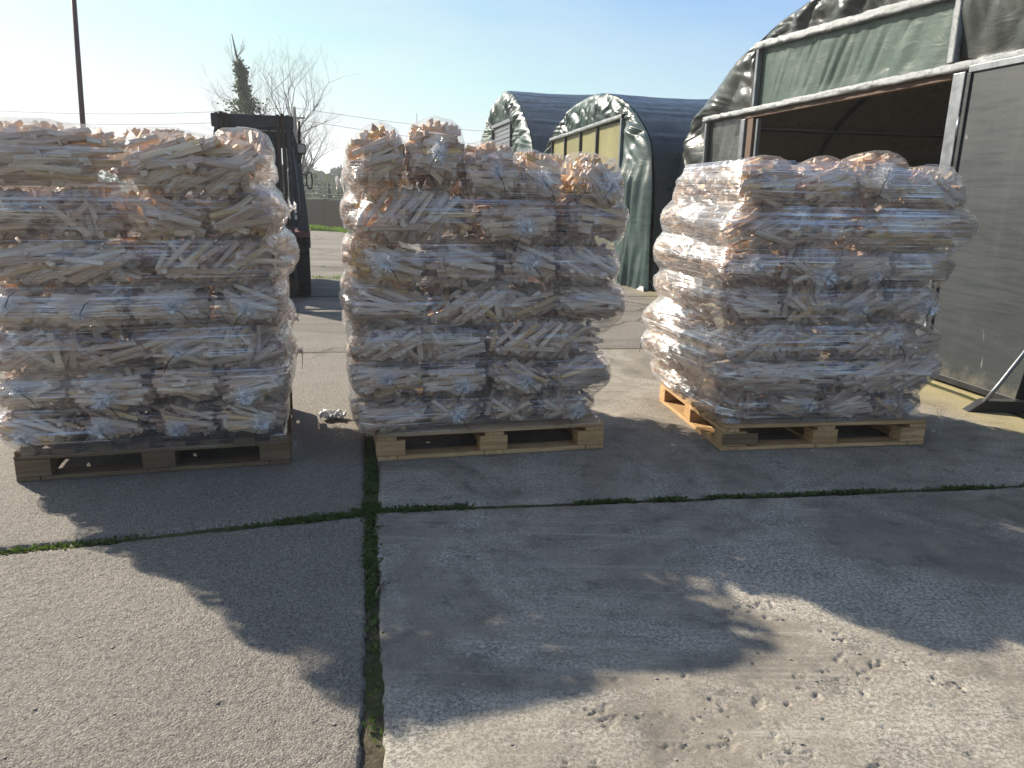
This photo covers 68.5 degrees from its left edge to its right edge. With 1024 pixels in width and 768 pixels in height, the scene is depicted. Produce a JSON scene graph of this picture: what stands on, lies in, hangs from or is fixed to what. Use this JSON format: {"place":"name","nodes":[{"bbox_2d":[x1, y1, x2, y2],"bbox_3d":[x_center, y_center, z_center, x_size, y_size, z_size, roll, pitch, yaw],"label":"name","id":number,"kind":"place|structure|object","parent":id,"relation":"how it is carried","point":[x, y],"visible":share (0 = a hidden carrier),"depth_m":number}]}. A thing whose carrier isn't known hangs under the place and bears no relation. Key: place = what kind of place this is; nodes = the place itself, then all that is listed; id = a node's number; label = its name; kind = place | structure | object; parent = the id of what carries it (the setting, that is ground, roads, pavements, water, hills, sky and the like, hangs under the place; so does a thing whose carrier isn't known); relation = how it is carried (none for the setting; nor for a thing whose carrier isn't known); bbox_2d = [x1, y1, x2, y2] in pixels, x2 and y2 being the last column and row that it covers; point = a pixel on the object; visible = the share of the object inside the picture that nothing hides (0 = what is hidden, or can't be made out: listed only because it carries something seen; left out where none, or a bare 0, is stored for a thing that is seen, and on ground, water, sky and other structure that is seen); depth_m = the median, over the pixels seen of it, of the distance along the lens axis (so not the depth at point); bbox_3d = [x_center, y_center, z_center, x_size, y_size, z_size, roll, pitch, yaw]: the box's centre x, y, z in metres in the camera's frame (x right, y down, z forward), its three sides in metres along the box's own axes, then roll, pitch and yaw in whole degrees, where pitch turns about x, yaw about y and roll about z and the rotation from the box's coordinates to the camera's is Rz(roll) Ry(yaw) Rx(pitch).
{"place":"outdoors","nodes":[
{"label":"outdoors","id":0,"kind":"place"},
{"bbox_2d":[0,0,809,188],"label":"sky","id":1,"kind":"structure","parent":0,"point":[450,61]},
{"bbox_2d":[0,231,1023,767],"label":"concrete yard","id":2,"kind":"structure","parent":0,"point":[942,599],"depth_m":2.54},
{"bbox_2d":[71,0,85,127],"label":"lamp pole","id":3,"kind":"object","parent":2,"relation":"on","point":[78,65],"visible":0.48,"depth_m":11.18},
{"bbox_2d":[13,387,292,481],"bbox_3d":[-1.808,0.228,4.033,1.207,0.145,1.002,-3,15,-15],"label":"wooden pallet","id":4,"kind":"object","parent":2,"relation":"on","point":[274,449],"visible":0.47,"depth_m":3.59},
{"bbox_2d":[0,398,89,453],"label":"kindling bag","id":5,"kind":"object","parent":4,"relation":"on","point":[52,416],"visible":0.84,"depth_m":3.41},
{"bbox_2d":[0,366,78,411],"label":"kindling bag","id":6,"kind":"object","parent":5,"relation":"on","point":[58,389],"visible":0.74,"depth_m":3.39},
{"bbox_2d":[0,324,147,371],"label":"kindling bag","id":7,"kind":"object","parent":6,"relation":"on","point":[90,347],"visible":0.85,"depth_m":3.37},
{"bbox_2d":[0,280,63,330],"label":"kindling bag","id":8,"kind":"object","parent":7,"relation":"on","point":[27,320],"visible":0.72,"depth_m":3.29},
{"bbox_2d":[47,282,136,330],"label":"kindling bag","id":9,"kind":"object","parent":7,"relation":"on","point":[74,295],"visible":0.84,"depth_m":3.33},
{"bbox_2d":[0,238,156,287],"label":"kindling bag","id":10,"kind":"object","parent":9,"relation":"on","point":[61,257],"visible":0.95,"depth_m":3.29},
{"bbox_2d":[0,186,54,241],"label":"kindling bag","id":11,"kind":"object","parent":10,"relation":"on","point":[26,232],"visible":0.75,"depth_m":3.22},
{"bbox_2d":[0,117,125,187],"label":"kindling bag","id":12,"kind":"object","parent":11,"relation":"on","point":[38,140],"visible":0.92,"depth_m":3.15},
{"bbox_2d":[41,186,133,242],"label":"kindling bag","id":13,"kind":"object","parent":10,"relation":"on","point":[83,216],"visible":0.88,"depth_m":3.31},
{"bbox_2d":[79,404,154,445],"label":"kindling bag","id":14,"kind":"object","parent":4,"relation":"on","point":[132,420],"visible":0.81,"depth_m":3.51},
{"bbox_2d":[67,357,158,417],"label":"kindling bag","id":15,"kind":"object","parent":14,"relation":"on","point":[132,386],"visible":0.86,"depth_m":3.46},
{"bbox_2d":[0,145,299,453],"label":"stretch wrap","id":16,"kind":"object","parent":4,"relation":"on","point":[92,314],"visible":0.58,"depth_m":3.36},
{"bbox_2d":[143,393,223,406],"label":"kindling bag","id":17,"kind":"object","parent":4,"relation":"on","point":[160,400],"visible":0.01,"depth_m":4.07},
{"bbox_2d":[127,339,163,369],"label":"kindling bag","id":18,"kind":"object","parent":17,"relation":"on","point":[147,350],"visible":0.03,"depth_m":3.99},
{"bbox_2d":[109,305,221,340],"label":"kindling bag","id":19,"kind":"object","parent":18,"relation":"on","point":[142,332],"visible":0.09,"depth_m":3.98},
{"bbox_2d":[125,272,218,297],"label":"kindling bag","id":20,"kind":"object","parent":19,"relation":"on","point":[152,277],"visible":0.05,"depth_m":3.91},
{"bbox_2d":[103,233,218,272],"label":"kindling bag","id":21,"kind":"object","parent":20,"relation":"on","point":[135,242],"visible":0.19,"depth_m":3.86},
{"bbox_2d":[110,190,211,232],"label":"kindling bag","id":22,"kind":"object","parent":21,"relation":"on","point":[139,196],"visible":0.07,"depth_m":3.83},
{"bbox_2d":[104,127,204,180],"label":"kindling bag","id":23,"kind":"object","parent":22,"relation":"on","point":[166,134],"visible":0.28,"depth_m":3.80},
{"bbox_2d":[149,396,221,444],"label":"kindling bag","id":24,"kind":"object","parent":4,"relation":"on","point":[171,409],"visible":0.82,"depth_m":3.58},
{"bbox_2d":[151,356,224,401],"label":"kindling bag","id":25,"kind":"object","parent":24,"relation":"on","point":[178,381],"visible":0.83,"depth_m":3.51},
{"bbox_2d":[137,319,285,371],"bbox_3d":[-1.428,-0.194,3.606,0.678,0.234,0.380,0,18,-13],"label":"kindling bag","id":26,"kind":"object","parent":25,"relation":"on","point":[205,342],"visible":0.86,"depth_m":3.53},
{"bbox_2d":[128,277,212,326],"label":"kindling bag","id":27,"kind":"object","parent":26,"relation":"on","point":[197,300],"visible":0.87,"depth_m":3.42},
{"bbox_2d":[212,279,286,329],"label":"kindling bag","id":28,"kind":"object","parent":26,"relation":"on","point":[240,302],"visible":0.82,"depth_m":3.54},
{"bbox_2d":[155,236,289,285],"bbox_3d":[-1.352,-0.580,3.549,0.583,0.247,0.373,0,10,-17],"label":"kindling bag","id":29,"kind":"object","parent":28,"relation":"on","point":[199,259],"visible":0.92,"depth_m":3.44},
{"bbox_2d":[128,190,211,244],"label":"kindling bag","id":30,"kind":"object","parent":29,"relation":"on","point":[191,221],"visible":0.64,"depth_m":3.36},
{"bbox_2d":[106,134,276,201],"bbox_3d":[-1.438,-0.978,3.413,0.694,0.309,0.368,2,13,-13],"label":"kindling bag","id":31,"kind":"object","parent":30,"relation":"on","point":[215,156],"visible":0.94,"depth_m":3.30},
{"bbox_2d":[205,188,284,240],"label":"kindling bag","id":32,"kind":"object","parent":29,"relation":"on","point":[247,208],"visible":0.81,"depth_m":3.44},
{"bbox_2d":[214,394,287,436],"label":"kindling bag","id":33,"kind":"object","parent":4,"relation":"on","point":[232,416],"visible":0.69,"depth_m":3.62},
{"bbox_2d":[217,353,290,412],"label":"kindling bag","id":34,"kind":"object","parent":33,"relation":"on","point":[247,386],"visible":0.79,"depth_m":3.59},
{"bbox_2d":[210,111,312,303],"bbox_3d":[-3.150,-2.210,9.458,1.279,2.145,3.636,-3,15,-15],"label":"forklift","id":35,"kind":"object","parent":2,"relation":"on","point":[278,131],"visible":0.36,"depth_m":8.88},
{"bbox_2d":[143,193,473,237],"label":"wall","id":36,"kind":"structure","parent":2,"relation":"on","point":[324,212],"depth_m":24.39},
{"bbox_2d":[373,386,603,460],"bbox_3d":[-0.205,0.174,4.375,1.205,0.145,1.001,-2,15,-13],"label":"wooden pallet","id":37,"kind":"object","parent":2,"relation":"on","point":[587,433],"visible":0.34,"depth_m":3.94},
{"bbox_2d":[350,391,427,432],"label":"kindling bag","id":38,"kind":"object","parent":37,"relation":"on","point":[383,410],"visible":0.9,"depth_m":3.75},
{"bbox_2d":[349,355,424,398],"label":"kindling bag","id":39,"kind":"object","parent":38,"relation":"on","point":[385,380],"visible":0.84,"depth_m":3.71},
{"bbox_2d":[350,318,485,362],"bbox_3d":[-0.478,-0.228,3.820,0.678,0.240,0.378,1,16,-10],"label":"kindling bag","id":40,"kind":"object","parent":39,"relation":"on","point":[398,344],"visible":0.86,"depth_m":3.71},
{"bbox_2d":[342,281,429,325],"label":"kindling bag","id":41,"kind":"object","parent":40,"relation":"on","point":[388,298],"visible":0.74,"depth_m":3.63},
{"bbox_2d":[349,238,425,287],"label":"kindling bag","id":42,"kind":"object","parent":41,"relation":"on","point":[408,265],"visible":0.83,"depth_m":3.61},
{"bbox_2d":[353,186,476,244],"bbox_3d":[-0.469,-0.814,3.658,0.599,0.297,0.373,-2,12,-16],"label":"kindling bag","id":43,"kind":"object","parent":42,"relation":"on","point":[374,224],"visible":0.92,"depth_m":3.55},
{"bbox_2d":[345,123,406,192],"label":"kindling bag","id":44,"kind":"object","parent":43,"relation":"on","point":[384,146],"visible":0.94,"depth_m":3.45},
{"bbox_2d":[404,118,464,190],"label":"kindling bag","id":45,"kind":"object","parent":43,"relation":"on","point":[438,146],"visible":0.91,"depth_m":3.50},
{"bbox_2d":[418,391,482,428],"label":"kindling bag","id":46,"kind":"object","parent":37,"relation":"on","point":[441,403],"visible":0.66,"depth_m":3.85},
{"bbox_2d":[420,355,486,401],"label":"kindling bag","id":47,"kind":"object","parent":46,"relation":"on","point":[462,384],"visible":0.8,"depth_m":3.77},
{"bbox_2d":[338,155,628,437],"bbox_3d":[-0.209,-0.550,4.206,1.488,1.373,1.217,-2,15,-13],"label":"stretch wrap","id":48,"kind":"object","parent":37,"relation":"on","point":[351,370],"visible":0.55,"depth_m":3.69},
{"bbox_2d":[475,384,540,420],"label":"kindling bag","id":49,"kind":"object","parent":37,"relation":"on","point":[499,405],"visible":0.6,"depth_m":3.94},
{"bbox_2d":[479,352,549,395],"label":"kindling bag","id":50,"kind":"object","parent":49,"relation":"on","point":[526,378],"visible":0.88,"depth_m":3.85},
{"bbox_2d":[487,316,603,358],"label":"kindling bag","id":51,"kind":"object","parent":50,"relation":"on","point":[538,333],"visible":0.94,"depth_m":3.85},
{"bbox_2d":[426,279,559,326],"bbox_3d":[-0.114,-0.421,3.866,0.692,0.240,0.378,-7,12,-16],"label":"kindling bag","id":52,"kind":"object","parent":51,"relation":"on","point":[459,304],"visible":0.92,"depth_m":3.76},
{"bbox_2d":[417,237,496,286],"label":"kindling bag","id":53,"kind":"object","parent":52,"relation":"on","point":[444,267],"visible":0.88,"depth_m":3.67},
{"bbox_2d":[489,239,556,284],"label":"kindling bag","id":54,"kind":"object","parent":52,"relation":"on","point":[531,263],"visible":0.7,"depth_m":3.75},
{"bbox_2d":[473,192,555,252],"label":"kindling bag","id":55,"kind":"object","parent":54,"relation":"on","point":[503,219],"visible":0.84,"depth_m":3.64},
{"bbox_2d":[458,141,518,202],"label":"kindling bag","id":56,"kind":"object","parent":55,"relation":"on","point":[479,168],"visible":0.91,"depth_m":3.55},
{"bbox_2d":[512,151,560,204],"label":"kindling bag","id":57,"kind":"object","parent":55,"relation":"on","point":[532,178],"visible":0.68,"depth_m":3.65},
{"bbox_2d":[545,279,625,320],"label":"kindling bag","id":58,"kind":"object","parent":51,"relation":"on","point":[598,305],"visible":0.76,"depth_m":3.86},
{"bbox_2d":[550,241,619,286],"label":"kindling bag","id":59,"kind":"object","parent":58,"relation":"on","point":[605,264],"visible":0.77,"depth_m":3.78},
{"bbox_2d":[547,193,626,245],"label":"kindling bag","id":60,"kind":"object","parent":59,"relation":"on","point":[568,222],"visible":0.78,"depth_m":3.76},
{"bbox_2d":[559,153,622,207],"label":"kindling bag","id":61,"kind":"object","parent":60,"relation":"on","point":[588,185],"visible":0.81,"depth_m":3.71},
{"bbox_2d":[529,385,593,428],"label":"kindling bag","id":62,"kind":"object","parent":37,"relation":"on","point":[557,398],"visible":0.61,"depth_m":3.99},
{"bbox_2d":[539,348,608,390],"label":"kindling bag","id":63,"kind":"object","parent":62,"relation":"on","point":[554,373],"visible":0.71,"depth_m":3.93},
{"bbox_2d":[3,464,1021,766],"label":"pebbles","id":64,"kind":"object","parent":2,"relation":"on","point":[595,620],"visible":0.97,"depth_m":2.23},
{"bbox_2d":[480,91,652,250],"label":"sheeted hall","id":65,"kind":"structure","parent":2,"relation":"on","point":[518,122],"depth_m":19.02},
{"bbox_2d":[544,93,936,290],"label":"sheeted hall","id":66,"kind":"structure","parent":2,"relation":"on","point":[640,139],"depth_m":11.08},
{"bbox_2d":[659,380,926,450],"bbox_3d":[1.646,0.156,4.595,1.202,0.145,1.009,-1,15,-8],"label":"wooden pallet","id":67,"kind":"object","parent":2,"relation":"on","point":[819,432],"visible":0.63,"depth_m":4.18},
{"bbox_2d":[652,359,720,391],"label":"kindling bag","id":68,"kind":"object","parent":67,"relation":"on","point":[680,368],"visible":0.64,"depth_m":4.62},
{"bbox_2d":[639,328,716,367],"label":"kindling bag","id":69,"kind":"object","parent":68,"relation":"on","point":[662,342],"visible":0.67,"depth_m":4.59},
{"bbox_2d":[644,300,720,336],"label":"kindling bag","id":70,"kind":"object","parent":69,"relation":"on","point":[678,305],"visible":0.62,"depth_m":4.54},
{"bbox_2d":[655,267,715,303],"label":"kindling bag","id":71,"kind":"object","parent":70,"relation":"on","point":[688,297],"visible":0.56,"depth_m":4.53},
{"bbox_2d":[654,234,730,269],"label":"kindling bag","id":72,"kind":"object","parent":71,"relation":"on","point":[693,243],"visible":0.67,"depth_m":4.45},
{"bbox_2d":[661,200,730,238],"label":"kindling bag","id":73,"kind":"object","parent":72,"relation":"on","point":[707,226],"visible":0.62,"depth_m":4.40},
{"bbox_2d":[673,163,735,209],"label":"kindling bag","id":74,"kind":"object","parent":73,"relation":"on","point":[696,189],"visible":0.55,"depth_m":4.37},
{"bbox_2d":[700,378,765,419],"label":"kindling bag","id":75,"kind":"object","parent":67,"relation":"on","point":[741,398],"visible":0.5,"depth_m":4.08},
{"bbox_2d":[751,391,818,419],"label":"kindling bag","id":76,"kind":"object","parent":67,"relation":"on","point":[796,397],"visible":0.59,"depth_m":4.07},
{"bbox_2d":[704,353,840,392],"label":"kindling bag","id":77,"kind":"object","parent":76,"relation":"on","point":[765,382],"visible":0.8,"depth_m":3.96},
{"bbox_2d":[708,317,835,361],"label":"kindling bag","id":78,"kind":"object","parent":77,"relation":"on","point":[783,331],"visible":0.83,"depth_m":3.96},
{"bbox_2d":[708,280,780,324],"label":"kindling bag","id":79,"kind":"object","parent":78,"relation":"on","point":[742,310],"visible":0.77,"depth_m":3.90},
{"bbox_2d":[701,242,778,284],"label":"kindling bag","id":80,"kind":"object","parent":79,"relation":"on","point":[753,267],"visible":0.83,"depth_m":3.84},
{"bbox_2d":[764,279,835,323],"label":"kindling bag","id":81,"kind":"object","parent":78,"relation":"on","point":[802,307],"visible":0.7,"depth_m":3.94},
{"bbox_2d":[769,242,843,292],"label":"kindling bag","id":82,"kind":"object","parent":81,"relation":"on","point":[794,279],"visible":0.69,"depth_m":3.88},
{"bbox_2d":[716,205,854,250],"bbox_3d":[1.398,-0.811,3.899,0.720,0.253,0.353,-4,15,-9],"label":"kindling bag","id":83,"kind":"object","parent":82,"relation":"on","point":[780,238],"visible":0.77,"depth_m":3.80},
{"bbox_2d":[711,157,798,212],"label":"kindling bag","id":84,"kind":"object","parent":83,"relation":"on","point":[756,179],"visible":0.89,"depth_m":3.75},
{"bbox_2d":[779,157,856,211],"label":"kindling bag","id":85,"kind":"object","parent":83,"relation":"on","point":[843,187],"visible":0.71,"depth_m":3.78},
{"bbox_2d":[642,160,977,422],"bbox_3d":[1.646,-0.575,4.410,1.506,1.364,1.183,-1,15,-8],"label":"stretch wrap","id":86,"kind":"object","parent":67,"relation":"on","point":[919,274],"visible":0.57,"depth_m":3.93},
{"bbox_2d":[814,377,872,417],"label":"kindling bag","id":87,"kind":"object","parent":67,"relation":"on","point":[860,399],"visible":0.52,"depth_m":4.11},
{"bbox_2d":[859,388,919,418],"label":"kindling bag","id":88,"kind":"object","parent":67,"relation":"on","point":[893,394],"visible":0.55,"depth_m":4.19},
{"bbox_2d":[828,352,941,392],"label":"kindling bag","id":89,"kind":"object","parent":88,"relation":"on","point":[878,383],"visible":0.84,"depth_m":4.06},
{"bbox_2d":[821,318,940,358],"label":"kindling bag","id":90,"kind":"object","parent":89,"relation":"on","point":[867,344],"visible":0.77,"depth_m":4.04},
{"bbox_2d":[814,281,886,323],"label":"kindling bag","id":91,"kind":"object","parent":90,"relation":"on","point":[875,296],"visible":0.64,"depth_m":3.98},
{"bbox_2d":[819,244,890,292],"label":"kindling bag","id":92,"kind":"object","parent":91,"relation":"on","point":[856,257],"visible":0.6,"depth_m":3.92},
{"bbox_2d":[866,280,938,327],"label":"kindling bag","id":93,"kind":"object","parent":90,"relation":"on","point":[926,296],"visible":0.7,"depth_m":4.03},
{"bbox_2d":[873,248,951,284],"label":"kindling bag","id":94,"kind":"object","parent":93,"relation":"on","point":[916,258],"visible":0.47,"depth_m":3.96},
{"bbox_2d":[832,206,977,250],"bbox_3d":[2.068,-0.830,3.997,0.729,0.238,0.386,-2,19,-6],"label":"kindling bag","id":95,"kind":"object","parent":94,"relation":"on","point":[876,234],"visible":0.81,"depth_m":3.86},
{"bbox_2d":[834,153,910,207],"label":"kindling bag","id":96,"kind":"object","parent":95,"relation":"on","point":[870,165],"visible":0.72,"depth_m":3.82},
{"bbox_2d":[876,168,964,214],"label":"kindling bag","id":97,"kind":"object","parent":95,"relation":"on","point":[922,179],"visible":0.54,"depth_m":3.88},
{"bbox_2d":[674,0,1023,398],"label":"sheeted hall","id":98,"kind":"structure","parent":2,"relation":"on","point":[939,84],"depth_m":5.99},
{"bbox_2d":[923,55,1023,398],"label":"door","id":99,"kind":"structure","parent":98,"relation":"in","point":[979,321],"depth_m":5.21},
{"bbox_2d":[962,350,1023,412],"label":"prop stand","id":100,"kind":"object","parent":2,"relation":"on","point":[987,403],"visible":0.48,"depth_m":4.90},
{"bbox_2d":[0,198,1023,767],"bbox_3d":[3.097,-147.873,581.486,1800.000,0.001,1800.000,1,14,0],"label":"ground","id":101,"kind":"structure","parent":0,"point":[372,754],"depth_m":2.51},
{"bbox_2d":[216,34,270,114],"bbox_3d":[-11.113,-10.523,31.072,2.308,7.547,2.634,1,14,0],"label":"ivy tree","id":102,"kind":"object","parent":101,"relation":"on","point":[245,102],"visible":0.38,"depth_m":30.80},
{"bbox_2d":[192,33,353,191],"bbox_3d":[-10.657,-11.665,34.002,7.433,8.352,5.011,1,14,0],"label":"bare tree","id":103,"kind":"object","parent":101,"relation":"on","point":[287,108],"visible":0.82,"depth_m":33.83},
{"bbox_2d":[97,170,450,200],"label":"hedge","id":104,"kind":"object","parent":101,"relation":"on","point":[126,188],"visible":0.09,"depth_m":61.13},
{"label":"kindling bag","id":105,"kind":"object","parent":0,"visible":0},
{"bbox_2d":[234,332,303,369],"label":"kindling bag","id":106,"kind":"object","parent":105,"relation":"on","point":[292,342],"visible":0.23,"depth_m":4.22},
{"bbox_2d":[254,298,299,336],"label":"kindling bag","id":107,"kind":"object","parent":106,"relation":"on","point":[284,325],"visible":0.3,"depth_m":4.12},
{"bbox_2d":[219,270,287,298],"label":"kindling bag","id":108,"kind":"object","parent":107,"relation":"on","point":[280,285],"visible":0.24,"depth_m":4.06},
{"bbox_2d":[248,229,297,270],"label":"kindling bag","id":109,"kind":"object","parent":108,"relation":"on","point":[267,241],"visible":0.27,"depth_m":4.07},
{"bbox_2d":[222,192,296,233],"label":"kindling bag","id":110,"kind":"object","parent":109,"relation":"on","point":[272,196],"visible":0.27,"depth_m":4.12},
{"bbox_2d":[217,128,273,171],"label":"kindling bag","id":111,"kind":"object","parent":110,"relation":"on","point":[258,140],"visible":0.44,"depth_m":3.88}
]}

